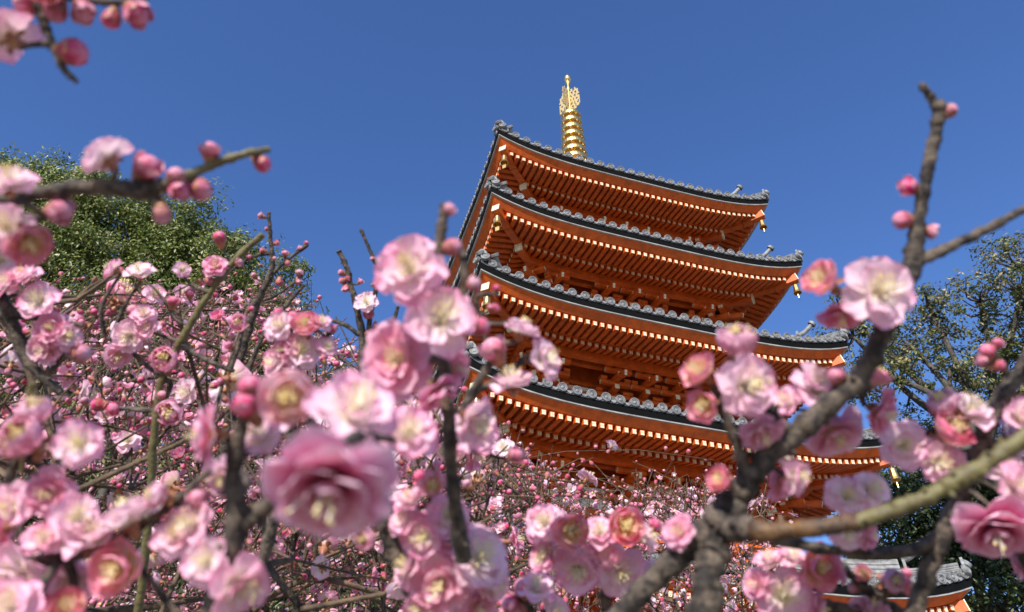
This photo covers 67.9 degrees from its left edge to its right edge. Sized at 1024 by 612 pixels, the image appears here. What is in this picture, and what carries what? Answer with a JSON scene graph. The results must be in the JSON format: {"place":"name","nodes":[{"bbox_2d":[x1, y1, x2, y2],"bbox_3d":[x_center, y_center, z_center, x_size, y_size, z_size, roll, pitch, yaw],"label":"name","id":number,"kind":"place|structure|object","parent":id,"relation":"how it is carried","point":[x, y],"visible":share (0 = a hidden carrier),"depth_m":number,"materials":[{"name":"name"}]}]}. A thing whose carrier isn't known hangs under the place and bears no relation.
{"place":"outdoors","nodes":[
{"label":"outdoors","id":0,"kind":"place"},
{"bbox_2d":[0,0,154,83],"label":"plum branch","id":1,"kind":"object","parent":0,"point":[19,34],"visible":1,"depth_m":0.27,"materials":[{"name":"pink plant"}]},
{"bbox_2d":[217,211,308,461],"bbox_3d":[-0.304,0.049,0.846,0.078,0.247,0.207,22,-44,-25],"label":"plum branch","id":2,"kind":"object","parent":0,"point":[258,298],"visible":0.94,"depth_m":0.85,"materials":[{"name":"brown plant"}]},
{"bbox_2d":[87,486,571,611],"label":"blossoming tree","id":3,"kind":"object","parent":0,"point":[277,601],"visible":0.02,"depth_m":9.58,"materials":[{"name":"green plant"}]},
{"bbox_2d":[251,355,418,601],"bbox_3d":[-3.853,6.443,14.489,6.526,11.859,4.773,0,-39,0],"label":"evergreen tree","id":4,"kind":"object","parent":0,"point":[328,375],"depth_m":16.62,"materials":[{"name":"green plant"}]},
{"bbox_2d":[352,469,509,611],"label":"plum branch","id":5,"kind":"object","parent":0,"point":[430,575],"visible":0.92,"depth_m":0.31,"materials":[{"name":"pink plant"}]},
{"bbox_2d":[437,285,561,462],"bbox_3d":[-0.004,0.036,0.364,0.046,0.069,0.061,14,-41,-17],"label":"plum branch","id":6,"kind":"object","parent":5,"relation":"attached to","point":[542,355],"visible":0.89,"depth_m":0.36,"materials":[{"name":"pink plant"}]},
{"bbox_2d":[0,0,1023,611],"label":"sky","id":7,"kind":"structure","parent":0,"point":[373,116],"materials":[{"name":"blue"}]},
{"bbox_3d":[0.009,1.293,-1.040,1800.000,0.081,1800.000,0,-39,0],"label":"ground","id":8,"kind":"structure","parent":0,"visible":0},
{"bbox_2d":[0,142,329,608],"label":"evergreen tree","id":9,"kind":"object","parent":8,"relation":"on","point":[85,240],"visible":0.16,"depth_m":14.42,"materials":[{"name":"green plant"}]},
{"bbox_2d":[0,264,349,611],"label":"plum tree","id":10,"kind":"object","parent":8,"relation":"on","point":[100,500],"visible":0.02,"depth_m":2.81,"materials":[{"name":"pink plant"}]},
{"bbox_2d":[0,262,422,611],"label":"plum tree","id":11,"kind":"object","parent":8,"relation":"on","point":[104,384],"visible":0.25,"depth_m":1.26,"materials":[{"name":"pink plant"}]},
{"bbox_2d":[54,277,539,611],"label":"plum tree","id":12,"kind":"object","parent":8,"relation":"on","point":[331,336],"visible":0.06,"depth_m":4.29,"materials":[{"name":"pink plant"}]},
{"bbox_2d":[0,254,597,611],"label":"plum tree","id":13,"kind":"object","parent":8,"relation":"on","point":[221,390],"visible":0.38,"depth_m":0.85,"materials":[{"name":"pink plant"}]},
{"bbox_2d":[0,262,91,395],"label":"plum branch","id":14,"kind":"object","parent":13,"relation":"attached to","point":[51,331],"visible":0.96,"depth_m":0.49,"materials":[{"name":"pink plant"}]},
{"bbox_2d":[90,231,264,611],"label":"plum branch","id":15,"kind":"object","parent":13,"relation":"attached to","point":[127,337],"visible":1,"depth_m":0.62,"materials":[{"name":"pink plant"}]},
{"bbox_2d":[258,307,337,562],"bbox_3d":[-0.135,0.080,0.479,0.047,0.129,0.110,2,-39,-3],"label":"plum branch","id":16,"kind":"object","parent":13,"relation":"attached to","point":[301,348],"visible":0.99,"depth_m":0.47,"materials":[{"name":"pink plant"}]},
{"bbox_2d":[331,229,399,512],"bbox_3d":[-0.131,0.087,0.800,0.071,0.263,0.216,-17,-42,19],"label":"plum branch","id":17,"kind":"object","parent":13,"relation":"attached to","point":[367,302],"visible":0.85,"depth_m":0.80,"materials":[{"name":"brown plant"}]},
{"bbox_2d":[525,504,661,611],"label":"plum branch","id":18,"kind":"object","parent":13,"relation":"attached to","point":[606,564],"visible":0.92,"depth_m":0.41,"materials":[{"name":"pink plant"}]},
{"bbox_2d":[499,570,569,611],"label":"plum branch","id":19,"kind":"object","parent":18,"relation":"attached to","point":[530,587],"visible":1,"depth_m":0.40,"materials":[{"name":"pink plant"}]},
{"bbox_2d":[166,369,438,611],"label":"plum tree","id":20,"kind":"object","parent":8,"relation":"on","point":[339,479],"visible":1,"depth_m":0.22,"materials":[{"name":"pink plant"}]},
{"bbox_2d":[0,381,212,611],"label":"plum branch","id":21,"kind":"object","parent":20,"relation":"attached to","point":[66,579],"visible":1,"depth_m":0.27,"materials":[{"name":"pink plant"}]},
{"bbox_2d":[0,136,270,273],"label":"plum branch","id":22,"kind":"object","parent":20,"relation":"attached to","point":[26,240],"visible":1,"depth_m":0.27,"materials":[{"name":"pink plant"}]},
{"bbox_2d":[360,202,493,564],"bbox_3d":[-0.032,0.032,0.289,0.051,0.099,0.105,0,-39,0],"label":"plum branch","id":23,"kind":"object","parent":20,"relation":"attached to","point":[399,358],"visible":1,"depth_m":0.28,"materials":[{"name":"pink plant"}]},
{"bbox_2d":[79,272,553,611],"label":"plum tree","id":24,"kind":"object","parent":8,"relation":"on","point":[260,323],"visible":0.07,"depth_m":1.85,"materials":[{"name":"pink plant"}]},
{"bbox_2d":[191,295,693,611],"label":"plum tree","id":25,"kind":"object","parent":8,"relation":"on","point":[570,489],"visible":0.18,"depth_m":1.48,"materials":[{"name":"pink plant"}]},
{"bbox_2d":[389,407,797,611],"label":"plum tree","id":26,"kind":"object","parent":8,"relation":"on","point":[686,505],"visible":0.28,"depth_m":1.95,"materials":[{"name":"pink plant"}]},
{"bbox_2d":[424,74,972,611],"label":"five storey pagoda","id":27,"kind":"object","parent":8,"relation":"on","point":[628,292],"visible":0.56,"depth_m":17.50,"materials":[{"name":"orange wood"}]},
{"bbox_2d":[606,82,1023,611],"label":"plum tree","id":28,"kind":"object","parent":8,"relation":"on","point":[879,293],"visible":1,"depth_m":0.29,"materials":[{"name":"pink plant"}]},
{"bbox_2d":[772,338,1023,611],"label":"plum tree","id":29,"kind":"object","parent":8,"relation":"on","point":[994,529],"visible":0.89,"depth_m":0.32,"materials":[{"name":"pink plant"}]},
{"bbox_2d":[742,541,913,611],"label":"plum branch","id":30,"kind":"object","parent":29,"relation":"attached to","point":[786,588],"visible":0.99,"depth_m":0.35,"materials":[{"name":"pink plant"}]},
{"bbox_2d":[811,229,1023,497],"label":"broadleaf tree","id":31,"kind":"object","parent":8,"relation":"on","point":[901,362],"visible":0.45,"depth_m":20.75,"materials":[{"name":"green plant"}]},
{"bbox_2d":[832,452,1023,611],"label":"evergreen tree","id":32,"kind":"object","parent":8,"relation":"on","point":[993,572],"visible":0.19,"depth_m":23.23,"materials":[{"name":"green plant"}]}
]}

